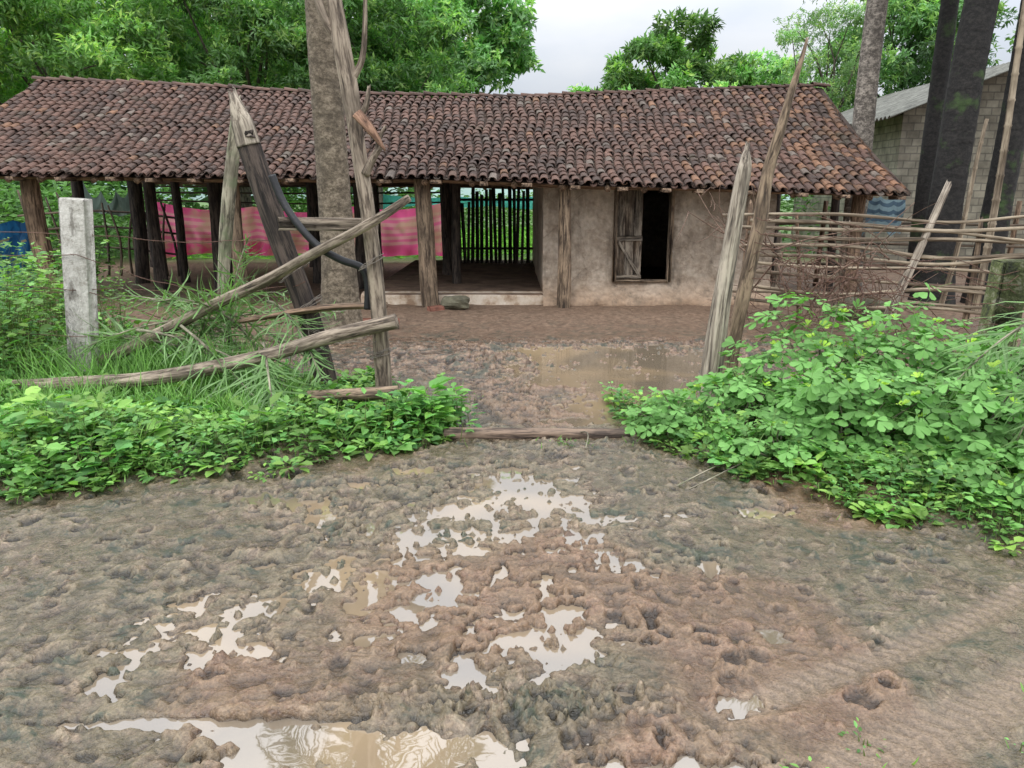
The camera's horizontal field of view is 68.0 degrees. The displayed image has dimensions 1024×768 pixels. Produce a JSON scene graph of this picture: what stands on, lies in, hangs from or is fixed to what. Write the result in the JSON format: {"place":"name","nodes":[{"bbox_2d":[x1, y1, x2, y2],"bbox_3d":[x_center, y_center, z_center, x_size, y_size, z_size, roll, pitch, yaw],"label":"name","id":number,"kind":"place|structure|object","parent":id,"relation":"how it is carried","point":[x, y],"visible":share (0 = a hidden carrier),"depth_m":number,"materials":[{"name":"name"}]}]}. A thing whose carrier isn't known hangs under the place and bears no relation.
{"place":"outdoors","nodes":[
{"label":"outdoors","id":0,"kind":"place"},
{"bbox_2d":[83,183,129,216],"bbox_3d":[-8.200,-3.774,15.453,1.000,0.752,0.109,0,14,0],"label":"tarpaulin","id":1,"kind":"object","parent":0,"point":[118,203],"visible":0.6,"depth_m":15.48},
{"bbox_2d":[171,223,532,259],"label":"field grass","id":2,"kind":"structure","parent":0,"point":[416,256],"depth_m":19.66,"materials":[{"name":"green plant"}]},
{"bbox_2d":[12,183,790,199],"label":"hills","id":3,"kind":"structure","parent":0,"point":[467,191],"depth_m":238.09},
{"bbox_2d":[58,342,807,767],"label":"water","id":4,"kind":"structure","parent":0,"point":[286,742],"depth_m":3.03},
{"bbox_2d":[383,194,532,208],"bbox_3d":[-0.500,-5.595,23.336,7.000,0.472,0.123,0,14,0],"label":"turquoise net","id":5,"kind":"object","parent":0,"point":[389,198],"visible":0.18,"depth_m":23.34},
{"bbox_2d":[2,0,1020,110],"label":"sky","id":6,"kind":"structure","parent":0,"point":[573,38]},
{"bbox_2d":[0,200,1023,767],"bbox_3d":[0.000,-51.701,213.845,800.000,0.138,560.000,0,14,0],"label":"ground","id":7,"kind":"structure","parent":0,"point":[906,648],"depth_m":3.12,"materials":[{"name":"soil"}]},
{"bbox_2d":[0,220,39,290],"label":"blue cloth","id":8,"kind":"object","parent":7,"relation":"on","point":[9,229],"visible":0.29,"depth_m":11.22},
{"bbox_2d":[0,453,44,480],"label":"shrub","id":9,"kind":"object","parent":7,"relation":"on","point":[15,468],"visible":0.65,"depth_m":4.22,"materials":[{"name":"green plant"}]},
{"bbox_2d":[0,0,81,102],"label":"mango tree","id":10,"kind":"object","parent":7,"relation":"on","point":[2,39],"visible":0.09,"depth_m":21.16,"materials":[{"name":"green plant"}]},
{"bbox_2d":[0,242,120,305],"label":"scrub","id":11,"kind":"object","parent":7,"relation":"on","point":[97,266],"visible":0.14,"depth_m":12.18,"materials":[{"name":"green plant"}]},
{"bbox_2d":[0,0,120,221],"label":"mango tree","id":12,"kind":"object","parent":7,"relation":"on","point":[35,67],"visible":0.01,"depth_m":28.29,"materials":[{"name":"green plant"}]},
{"bbox_2d":[58,197,99,375],"bbox_3d":[-3.531,-0.651,6.222,0.344,1.708,0.154,0,14,0],"label":"concrete post","id":13,"kind":"object","parent":7,"relation":"on","point":[76,221],"visible":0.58,"depth_m":6.10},
{"bbox_2d":[0,231,267,243],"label":"barbed wire","id":14,"kind":"object","parent":13,"relation":"attached to","point":[155,240],"visible":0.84,"depth_m":6.37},
{"bbox_2d":[0,254,305,294],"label":"barbed wire","id":15,"kind":"object","parent":13,"relation":"attached to","point":[266,288],"visible":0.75,"depth_m":6.07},
{"bbox_2d":[0,0,195,195],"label":"mango tree","id":16,"kind":"object","parent":7,"relation":"on","point":[93,19],"visible":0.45,"depth_m":19.05,"materials":[{"name":"green plant"}]},
{"bbox_2d":[17,190,179,275],"bbox_3d":[-8.004,-2.912,14.816,3.217,1.700,0.158,1,14,3],"label":"stick fence","id":17,"kind":"object","parent":7,"relation":"on","point":[116,227],"visible":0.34,"depth_m":14.77,"materials":[{"name":"brown wood"}]},
{"bbox_2d":[0,179,208,262],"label":"scrub","id":18,"kind":"object","parent":7,"relation":"on","point":[13,199],"visible":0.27,"depth_m":18.21,"materials":[{"name":"green plant"}]},
{"bbox_2d":[0,322,323,428],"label":"long grass","id":19,"kind":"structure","parent":7,"relation":"on","point":[138,364],"depth_m":5.83,"materials":[{"name":"green plant"}]},
{"bbox_2d":[0,27,439,227],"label":"woodland","id":20,"kind":"object","parent":7,"relation":"on","point":[204,189],"depth_m":35.98,"materials":[{"name":"green plant"}]},
{"bbox_2d":[217,96,239,348],"bbox_3d":[-2.568,-1.291,6.894,0.429,2.577,0.124,0,14,0],"label":"wooden post","id":21,"kind":"object","parent":7,"relation":"on","point":[228,200],"visible":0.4,"depth_m":6.78,"materials":[{"name":"brown wood"}]},
{"bbox_2d":[0,234,464,503],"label":"weed bed","id":22,"kind":"object","parent":7,"relation":"on","point":[154,433],"visible":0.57,"depth_m":4.79,"materials":[{"name":"green plant"}]},
{"bbox_2d":[44,300,177,361],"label":"palm frond","id":23,"kind":"object","parent":22,"relation":"on","point":[104,326],"visible":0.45,"depth_m":6.29,"materials":[{"name":"green plant"}]},
{"bbox_2d":[110,277,242,358],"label":"palm frond","id":24,"kind":"object","parent":22,"relation":"on","point":[172,306],"visible":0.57,"depth_m":6.32,"materials":[{"name":"green plant"}]},
{"bbox_2d":[139,270,307,362],"bbox_3d":[-2.380,-0.556,6.311,1.444,0.822,0.776,0,14,0],"label":"palm frond","id":25,"kind":"object","parent":24,"relation":"on","point":[229,314],"visible":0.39,"depth_m":6.27,"materials":[{"name":"green plant"}]},
{"bbox_2d":[106,307,287,387],"bbox_3d":[-2.514,-0.230,6.044,1.578,0.802,0.797,0,14,0],"label":"palm frond","id":26,"kind":"object","parent":22,"relation":"on","point":[168,344],"visible":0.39,"depth_m":6.08,"materials":[{"name":"green plant"}]},
{"bbox_2d":[74,290,232,362],"bbox_3d":[-2.904,-0.439,6.161,1.215,0.683,0.813,0,14,0],"label":"palm frond","id":27,"kind":"object","parent":26,"relation":"on","point":[160,322],"visible":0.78,"depth_m":6.11,"materials":[{"name":"green plant"}]},
{"bbox_2d":[0,314,398,391],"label":"wooden log","id":28,"kind":"object","parent":22,"relation":"on","point":[352,331],"visible":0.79,"depth_m":5.62,"materials":[{"name":"brown wood"}]},
{"bbox_2d":[153,268,269,350],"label":"palm frond","id":29,"kind":"object","parent":22,"relation":"on","point":[234,321],"visible":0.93,"depth_m":5.93,"materials":[{"name":"green plant"}]},
{"bbox_2d":[168,269,264,358],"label":"palm frond","id":30,"kind":"object","parent":22,"relation":"on","point":[204,326],"visible":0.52,"depth_m":6.13,"materials":[{"name":"green plant"}]},
{"bbox_2d":[136,296,304,399],"bbox_3d":[-2.263,-0.252,5.812,1.581,0.780,0.712,4,14,14],"label":"palm frond","id":31,"kind":"object","parent":22,"relation":"on","point":[166,334],"visible":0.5,"depth_m":5.82,"materials":[{"name":"green plant"}]},
{"bbox_2d":[183,234,270,345],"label":"palm frond","id":32,"kind":"object","parent":22,"relation":"on","point":[243,253],"visible":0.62,"depth_m":6.24,"materials":[{"name":"green plant"}]},
{"bbox_2d":[160,324,295,405],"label":"palm frond","id":33,"kind":"object","parent":22,"relation":"on","point":[202,345],"visible":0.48,"depth_m":5.64,"materials":[{"name":"green plant"}]},
{"bbox_2d":[177,270,291,344],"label":"palm frond","id":34,"kind":"object","parent":22,"relation":"on","point":[265,294],"visible":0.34,"depth_m":6.52,"materials":[{"name":"green plant"}]},
{"bbox_2d":[162,295,344,354],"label":"palm frond","id":35,"kind":"object","parent":22,"relation":"on","point":[267,311],"visible":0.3,"depth_m":6.39,"materials":[{"name":"green plant"}]},
{"bbox_2d":[210,340,313,420],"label":"palm frond","id":36,"kind":"object","parent":22,"relation":"on","point":[269,387],"visible":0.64,"depth_m":5.35,"materials":[{"name":"green plant"}]},
{"bbox_2d":[252,290,342,387],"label":"palm frond","id":37,"kind":"object","parent":22,"relation":"on","point":[306,353],"visible":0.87,"depth_m":5.66,"materials":[{"name":"green plant"}]},
{"bbox_2d":[303,385,398,402],"bbox_3d":[-1.163,0.081,5.492,0.694,0.145,0.116,1,14,3],"label":"wooden log","id":38,"kind":"object","parent":22,"relation":"on","point":[357,394],"visible":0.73,"depth_m":5.45,"materials":[{"name":"brown wood"}]},
{"bbox_2d":[109,0,377,207],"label":"mango tree","id":39,"kind":"object","parent":7,"relation":"on","point":[245,197],"visible":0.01,"depth_m":29.34,"materials":[{"name":"green plant"}]},
{"bbox_2d":[95,195,411,366],"bbox_3d":[-2.041,-0.732,5.803,2.809,1.392,0.230,4,14,14],"label":"diagonal pole","id":40,"kind":"object","parent":7,"relation":"on","point":[270,278],"visible":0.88,"depth_m":5.78,"materials":[{"name":"brown wood"}]},
{"bbox_2d":[268,174,369,309],"bbox_3d":[-1.425,-1.052,5.647,0.751,0.992,0.090,2,14,8],"label":"rubber hose","id":41,"kind":"object","parent":40,"relation":"on","point":[306,234],"visible":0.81,"depth_m":5.61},
{"bbox_2d":[277,217,377,230],"bbox_3d":[-1.380,-1.200,5.700,0.751,0.111,0.062,0,14,0],"label":"wooden plank","id":42,"kind":"object","parent":40,"relation":"attached to","point":[322,224],"visible":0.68,"depth_m":5.67,"materials":[{"name":"brown wood"}]},
{"bbox_2d":[115,0,398,90],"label":"mango tree","id":43,"kind":"object","parent":7,"relation":"on","point":[233,55],"visible":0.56,"depth_m":21.16,"materials":[{"name":"green plant"}]},
{"bbox_2d":[228,85,337,385],"bbox_3d":[-1.737,-1.006,5.898,0.738,2.492,0.132,1,14,3],"label":"leaning plank","id":44,"kind":"object","parent":7,"relation":"on","point":[258,173],"visible":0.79,"depth_m":5.80,"materials":[{"name":"grey wood"}]},
{"bbox_2d":[237,302,387,323],"bbox_3d":[-1.562,-0.552,5.923,1.186,0.177,0.118,1,14,3],"label":"wooden plank","id":45,"kind":"object","parent":44,"relation":"attached to","point":[323,308],"visible":0.72,"depth_m":5.88,"materials":[{"name":"brown wood"}]},
{"bbox_2d":[157,202,442,257],"bbox_3d":[-4.825,-3.574,17.646,6.750,1.302,0.323,0,14,0],"label":"pink cloth","id":46,"kind":"object","parent":7,"relation":"on","point":[399,233],"visible":0.44,"depth_m":17.66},
{"bbox_2d":[305,0,366,342],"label":"palm tree","id":47,"kind":"object","parent":7,"relation":"on","point":[339,282],"visible":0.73,"depth_m":8.14,"materials":[{"name":"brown plant"}]},
{"bbox_2d":[314,0,391,404],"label":"wooden post","id":48,"kind":"object","parent":7,"relation":"on","point":[334,23],"visible":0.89,"depth_m":5.33,"materials":[{"name":"brown wood"}]},
{"bbox_2d":[352,109,385,150],"bbox_3d":[-0.987,-1.749,5.239,0.231,0.285,0.043,3,14,13],"label":"splintered wood","id":49,"kind":"object","parent":48,"relation":"attached to","point":[360,117],"visible":1,"depth_m":5.22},
{"bbox_2d":[253,0,480,209],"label":"mango tree","id":50,"kind":"object","parent":7,"relation":"on","point":[384,70],"visible":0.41,"depth_m":21.33,"materials":[{"name":"green plant"}]},
{"bbox_2d":[252,187,532,230],"bbox_3d":[0.001,-6.447,28.272,18.481,2.062,4.492,0,14,0],"label":"scrub","id":51,"kind":"object","parent":7,"relation":"on","point":[292,197],"visible":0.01,"depth_m":27.65,"materials":[{"name":"green plant"}]},
{"bbox_2d":[341,372,484,445],"bbox_3d":[-0.650,0.120,5.366,0.936,0.430,1.128,0,14,0],"label":"weed bed","id":52,"kind":"object","parent":7,"relation":"on","point":[419,402],"visible":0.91,"depth_m":5.16,"materials":[{"name":"green plant"}]},
{"bbox_2d":[358,0,544,97],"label":"leafy tree","id":53,"kind":"object","parent":7,"relation":"on","point":[499,49],"visible":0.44,"depth_m":25.41,"materials":[{"name":"green plant"}]},
{"bbox_2d":[440,295,469,309],"bbox_3d":[-0.799,-1.140,10.645,0.415,0.204,0.310,0,14,0],"label":"stone","id":54,"kind":"object","parent":7,"relation":"on","point":[458,302],"visible":0.96,"depth_m":10.53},
{"bbox_2d":[0,76,910,307],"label":"farmhouse","id":55,"kind":"object","parent":7,"relation":"on","point":[615,181],"visible":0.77,"depth_m":11.28,"materials":[{"name":"tile"}]},
{"bbox_2d":[612,190,675,281],"bbox_3d":[1.891,-2.185,10.992,0.865,1.405,0.156,0,14,0],"label":"door","id":56,"kind":"structure","parent":55,"relation":"in","point":[628,205],"depth_m":11.01,"materials":[{"name":"brown wood"}]},
{"bbox_2d":[443,427,629,439],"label":"gate sill","id":57,"kind":"structure","parent":7,"relation":"on","point":[520,433],"depth_m":5.11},
{"bbox_2d":[590,6,760,90],"bbox_3d":[5.330,-8.516,25.695,5.657,7.515,5.763,0,14,0],"label":"leafy tree","id":58,"kind":"object","parent":7,"relation":"on","point":[662,44],"visible":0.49,"depth_m":24.15,"materials":[{"name":"green plant"}]},
{"bbox_2d":[619,383,732,442],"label":"shrub","id":59,"kind":"object","parent":7,"relation":"on","point":[656,417],"visible":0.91,"depth_m":5.04,"materials":[{"name":"green plant"}]},
{"bbox_2d":[697,141,751,402],"bbox_3d":[1.595,-0.749,5.741,0.294,2.087,0.162,0,14,0],"label":"split post","id":60,"kind":"object","parent":7,"relation":"on","point":[716,336],"visible":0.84,"depth_m":5.67,"materials":[{"name":"brown wood"}]},
{"bbox_2d":[650,353,852,450],"bbox_3d":[1.619,0.084,5.171,1.317,0.550,1.137,0,14,0],"label":"shrub","id":61,"kind":"object","parent":7,"relation":"on","point":[753,393],"visible":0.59,"depth_m":5.02,"materials":[{"name":"green plant"}]},
{"bbox_2d":[723,37,808,384],"bbox_3d":[1.997,-1.234,6.073,0.496,2.864,0.148,0,14,0],"label":"tapered post","id":62,"kind":"object","parent":7,"relation":"on","point":[743,293],"visible":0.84,"depth_m":6.02,"materials":[{"name":"brown wood"}]},
{"bbox_2d":[749,249,1014,309],"bbox_3d":[3.074,-0.824,6.173,2.358,0.518,0.426,0,14,0],"label":"barbed wire","id":63,"kind":"object","parent":62,"relation":"attached to","point":[897,273],"visible":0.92,"depth_m":6.18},
{"bbox_2d":[755,251,1015,293],"bbox_3d":[3.092,-0.893,6.158,2.352,0.381,0.150,-2,14,-6],"label":"barbed wire","id":64,"kind":"object","parent":62,"relation":"attached to","point":[883,272],"visible":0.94,"depth_m":6.11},
{"bbox_2d":[796,255,843,298],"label":"barbed wire","id":65,"kind":"object","parent":64,"relation":"attached to","point":[825,296],"visible":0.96,"depth_m":6.02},
{"bbox_2d":[729,47,812,89],"bbox_3d":[13.759,-13.526,41.610,6.113,9.527,5.848,0,14,0],"label":"leafy tree","id":66,"kind":"object","parent":7,"relation":"on","point":[771,70],"visible":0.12,"depth_m":39.60,"materials":[{"name":"green plant"}]},
{"bbox_2d":[716,411,829,470],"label":"shrub","id":67,"kind":"object","parent":7,"relation":"on","point":[754,449],"visible":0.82,"depth_m":4.44,"materials":[{"name":"green plant"}]},
{"bbox_2d":[769,257,827,331],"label":"thorn branch","id":68,"kind":"object","parent":7,"relation":"on","point":[817,301],"visible":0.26,"depth_m":8.96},
{"bbox_2d":[792,236,889,306],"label":"thorn branch","id":69,"kind":"object","parent":68,"relation":"on","point":[886,256],"visible":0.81,"depth_m":8.89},
{"bbox_2d":[779,194,831,253],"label":"scrub","id":70,"kind":"object","parent":7,"relation":"on","point":[783,206],"visible":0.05,"depth_m":20.95,"materials":[{"name":"green plant"}]},
{"bbox_2d":[599,381,1023,555],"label":"weed bed","id":71,"kind":"object","parent":7,"relation":"on","point":[910,482],"visible":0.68,"depth_m":4.12,"materials":[{"name":"green plant"}]},
{"bbox_2d":[772,0,891,111],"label":"airy tree","id":72,"kind":"object","parent":7,"relation":"on","point":[832,92],"visible":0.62,"depth_m":23.02,"materials":[{"name":"green plant"}]},
{"bbox_2d":[718,290,946,441],"bbox_3d":[2.193,-0.192,5.327,1.522,1.011,1.410,0,14,0],"label":"shrub","id":73,"kind":"object","parent":7,"relation":"on","point":[803,363],"visible":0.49,"depth_m":5.19,"materials":[{"name":"green plant"}]},
{"bbox_2d":[785,717,918,767],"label":"seedlings","id":74,"kind":"object","parent":7,"relation":"on","point":[859,729],"visible":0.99,"depth_m":2.28,"materials":[{"name":"green plant"}]},
{"bbox_2d":[837,297,885,319],"bbox_3d":[4.586,-0.992,9.947,0.642,0.305,0.418,0,14,0],"label":"stone","id":75,"kind":"object","parent":7,"relation":"on","point":[867,301],"visible":0.17,"depth_m":9.78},
{"bbox_2d":[757,355,968,477],"bbox_3d":[2.108,0.138,4.665,1.240,0.691,1.101,-10,17,-35],"label":"shrub","id":76,"kind":"object","parent":7,"relation":"on","point":[864,383],"visible":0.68,"depth_m":4.43,"materials":[{"name":"green plant"}]},
{"bbox_2d":[840,0,888,291],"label":"palm tree","id":77,"kind":"object","parent":7,"relation":"on","point":[865,102],"visible":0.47,"depth_m":11.69,"materials":[{"name":"grey plant"}]},
{"bbox_2d":[722,181,1023,326],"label":"bamboo fence","id":78,"kind":"object","parent":7,"relation":"on","point":[916,254],"visible":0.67,"depth_m":9.28,"materials":[{"name":"brown wood"}]},
{"bbox_2d":[675,183,747,243],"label":"thorn branch","id":79,"kind":"object","parent":78,"relation":"attached to","point":[714,219],"visible":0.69,"depth_m":8.62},
{"bbox_2d":[762,227,857,318],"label":"thorn branch","id":80,"kind":"object","parent":78,"relation":"attached to","point":[805,273],"visible":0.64,"depth_m":8.92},
{"bbox_2d":[773,204,871,265],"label":"thorn branch","id":81,"kind":"object","parent":78,"relation":"attached to","point":[794,243],"visible":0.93,"depth_m":8.66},
{"bbox_2d":[833,239,885,306],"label":"thorn branch","id":82,"kind":"object","parent":78,"relation":"attached to","point":[861,255],"visible":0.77,"depth_m":9.02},
{"bbox_2d":[818,261,937,307],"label":"thorn branch","id":83,"kind":"object","parent":78,"relation":"attached to","point":[850,296],"visible":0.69,"depth_m":8.70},
{"bbox_2d":[826,201,946,293],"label":"thorn branch","id":84,"kind":"object","parent":83,"relation":"on","point":[870,258],"visible":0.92,"depth_m":8.69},
{"bbox_2d":[775,201,1023,285],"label":"pole fence","id":85,"kind":"object","parent":7,"relation":"on","point":[1010,247],"visible":0.27,"depth_m":13.03,"materials":[{"name":"brown wood"}]},
{"bbox_2d":[859,271,951,335],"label":"thorn branch","id":86,"kind":"object","parent":7,"relation":"on","point":[860,274],"visible":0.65,"depth_m":8.73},
{"bbox_2d":[790,62,1023,266],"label":"block house","id":87,"kind":"structure","parent":7,"relation":"on","point":[898,128],"depth_m":16.47,"materials":[{"name":"grey concrete"}]},
{"bbox_2d":[799,0,1018,111],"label":"leafy tree","id":88,"kind":"object","parent":7,"relation":"on","point":[906,67],"visible":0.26,"depth_m":23.68,"materials":[{"name":"green plant"}]},
{"bbox_2d":[811,282,1023,435],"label":"shrub","id":89,"kind":"object","parent":7,"relation":"on","point":[928,353],"visible":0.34,"depth_m":5.12,"materials":[{"name":"green plant"}]},
{"bbox_2d":[904,0,959,292],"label":"palm tree","id":90,"kind":"object","parent":7,"relation":"on","point":[944,43],"visible":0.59,"depth_m":11.63,"materials":[{"name":"black plant"}]},
{"bbox_2d":[848,360,1023,493],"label":"shrub","id":91,"kind":"object","parent":7,"relation":"on","point":[963,417],"visible":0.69,"depth_m":4.26,"materials":[{"name":"green plant"}]},
{"bbox_2d":[920,301,1023,407],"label":"palm frond","id":92,"kind":"object","parent":91,"relation":"on","point":[1011,333],"visible":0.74,"depth_m":4.70,"materials":[{"name":"green plant"}]},
{"bbox_2d":[981,332,1023,447],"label":"palm frond","id":93,"kind":"object","parent":91,"relation":"on","point":[1021,393],"visible":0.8,"depth_m":4.20,"materials":[{"name":"green plant"}]},
{"bbox_2d":[906,0,999,307],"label":"palm tree","id":94,"kind":"object","parent":7,"relation":"on","point":[961,107],"visible":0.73,"depth_m":10.32,"materials":[{"name":"black plant"}]},
{"bbox_2d":[938,119,988,306],"bbox_3d":[6.135,-2.258,10.361,0.352,2.584,0.087,0,14,0],"label":"bamboo pole","id":95,"kind":"object","parent":7,"relation":"on","point":[968,201],"visible":0.62,"depth_m":10.28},
{"bbox_2d":[915,314,1023,430],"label":"shrub","id":96,"kind":"object","parent":7,"relation":"on","point":[1008,378],"visible":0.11,"depth_m":5.15,"materials":[{"name":"green plant"}]},
{"bbox_2d":[918,429,1023,510],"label":"shrub","id":97,"kind":"object","parent":7,"relation":"on","point":[1010,489],"visible":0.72,"depth_m":3.91,"materials":[{"name":"green plant"}]},
{"bbox_2d":[957,383,1023,447],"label":"shrub","id":98,"kind":"object","parent":7,"relation":"on","point":[1000,418],"visible":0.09,"depth_m":4.65,"materials":[{"name":"green plant"}]},
{"bbox_2d":[960,0,1023,304],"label":"palm tree","id":99,"kind":"object","parent":7,"relation":"on","point":[1014,159],"visible":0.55,"depth_m":10.65,"materials":[{"name":"black plant"}]},
{"bbox_2d":[971,0,1023,310],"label":"bamboo pole","id":100,"kind":"object","parent":7,"relation":"on","point":[996,199],"visible":0.83,"depth_m":9.74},
{"bbox_2d":[972,259,1023,382],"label":"concrete post","id":101,"kind":"object","parent":7,"relation":"on","point":[1002,267],"visible":0.44,"depth_m":6.44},
{"bbox_2d":[752,278,990,326],"bbox_3d":[3.099,-0.647,6.187,2.350,0.443,0.251,-2,14,-8],"label":"barbed wire","id":102,"kind":"object","parent":101,"relation":"attached to","point":[859,292],"visible":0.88,"depth_m":6.08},
{"bbox_2d":[776,255,824,296],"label":"barbed wire","id":103,"kind":"object","parent":102,"relation":"attached to","point":[809,257],"visible":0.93,"depth_m":6.02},
{"bbox_2d":[814,275,861,318],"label":"barbed wire","id":104,"kind":"object","parent":102,"relation":"attached to","point":[846,278],"visible":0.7,"depth_m":6.04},
{"bbox_2d":[836,269,882,313],"bbox_3d":[2.785,-0.736,6.047,0.362,0.354,0.140,0,14,0],"label":"barbed wire","id":105,"kind":"object","parent":102,"relation":"attached to","point":[868,273],"visible":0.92,"depth_m":6.04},
{"bbox_2d":[854,275,903,318],"bbox_3d":[2.939,-0.686,6.067,0.374,0.359,0.140,0,14,0],"label":"barbed wire","id":106,"kind":"object","parent":102,"relation":"attached to","point":[891,282],"visible":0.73,"depth_m":6.05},
{"bbox_2d":[754,242,1018,288],"bbox_3d":[3.080,-0.965,6.232,2.350,0.418,0.236,-3,14,-10],"label":"barbed wire","id":107,"kind":"object","parent":101,"relation":"attached to","point":[870,265],"visible":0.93,"depth_m":6.21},
{"bbox_2d":[756,214,1017,276],"bbox_3d":[3.098,-1.097,6.068,2.352,0.528,0.221,-2,14,-8],"label":"barbed wire","id":108,"kind":"object","parent":101,"relation":"attached to","point":[881,241],"visible":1,"depth_m":5.96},
{"bbox_2d":[756,230,1018,283],"bbox_3d":[3.094,-1.010,6.114,2.354,0.464,0.161,-2,14,-7],"label":"barbed wire","id":109,"kind":"object","parent":101,"relation":"attached to","point":[885,261],"visible":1,"depth_m":6.08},
{"bbox_2d":[862,197,905,235],"bbox_3d":[5.848,-2.643,11.906,0.604,0.672,0.154,1,14,3],"label":"blue striped cloth","id":110,"kind":"object","parent":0,"point":[880,206],"visible":0.57,"depth_m":11.87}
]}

